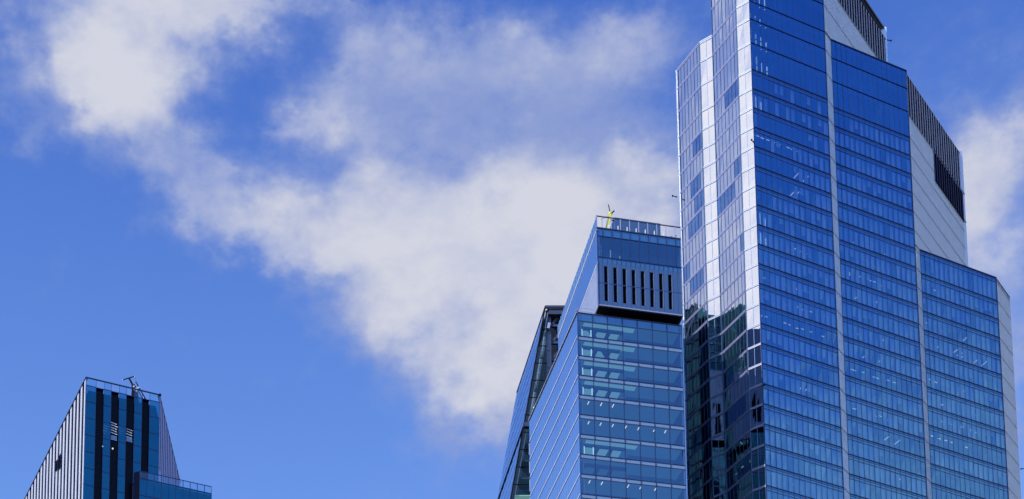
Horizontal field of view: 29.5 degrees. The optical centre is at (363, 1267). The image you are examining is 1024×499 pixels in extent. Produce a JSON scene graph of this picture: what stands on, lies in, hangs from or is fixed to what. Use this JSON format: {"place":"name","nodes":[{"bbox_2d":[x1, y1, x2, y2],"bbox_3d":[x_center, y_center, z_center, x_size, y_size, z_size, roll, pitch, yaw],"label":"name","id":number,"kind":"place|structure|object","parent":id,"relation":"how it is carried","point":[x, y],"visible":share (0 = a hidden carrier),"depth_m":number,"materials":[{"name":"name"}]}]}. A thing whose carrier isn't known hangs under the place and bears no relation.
{"place":"outdoors","nodes":[
{"label":"outdoors","id":0,"kind":"place"},
{"bbox_2d":[0,0,1023,498],"label":"sky","id":1,"kind":"structure","parent":0,"point":[333,239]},
{"bbox_2d":[497,305,564,498],"bbox_3d":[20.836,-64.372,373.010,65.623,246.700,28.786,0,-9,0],"label":"wedge tower","id":2,"kind":"structure","parent":0,"point":[515,476],"depth_m":380.36,"materials":[{"name":"blue glass"}]},
{"bbox_2d":[672,0,1023,498],"bbox_3d":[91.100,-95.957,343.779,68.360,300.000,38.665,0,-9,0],"label":"glass skyscraper","id":3,"kind":"structure","parent":0,"point":[847,328],"depth_m":348.60,"materials":[{"name":"glass"}]},
{"label":"ground","id":4,"kind":"structure","parent":0,"visible":0},
{"bbox_2d":[24,377,211,498],"bbox_3d":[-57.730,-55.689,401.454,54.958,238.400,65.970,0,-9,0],"label":"slim tower","id":5,"kind":"structure","parent":4,"relation":"on","point":[109,444],"depth_m":389.66,"materials":[{"name":"blue glass"}]},
{"bbox_2d":[111,435,131,441],"bbox_3d":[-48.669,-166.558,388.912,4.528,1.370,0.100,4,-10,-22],"label":"inner window","id":6,"kind":"structure","parent":5,"relation":"in","point":[128,439],"depth_m":388.53,"materials":[{"name":"glass"}]},
{"bbox_2d":[122,376,145,398],"bbox_3d":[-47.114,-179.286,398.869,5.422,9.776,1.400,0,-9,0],"label":"roof crane","id":7,"kind":"object","parent":5,"relation":"on","point":[133,391],"visible":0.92,"depth_m":398.75,"materials":[{"name":"black metal"}]},
{"bbox_2d":[528,215,686,498],"bbox_3d":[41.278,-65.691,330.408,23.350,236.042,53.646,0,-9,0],"label":"office block","id":8,"kind":"structure","parent":4,"relation":"on","point":[606,419],"depth_m":320.21,"materials":[{"name":"blue glass"}]},
{"bbox_2d":[602,204,613,227],"bbox_3d":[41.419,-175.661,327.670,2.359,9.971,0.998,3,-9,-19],"label":"roof crane","id":9,"kind":"object","parent":8,"relation":"on","point":[608,219],"visible":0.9,"depth_m":327.87,"materials":[{"name":"yellow paint"}]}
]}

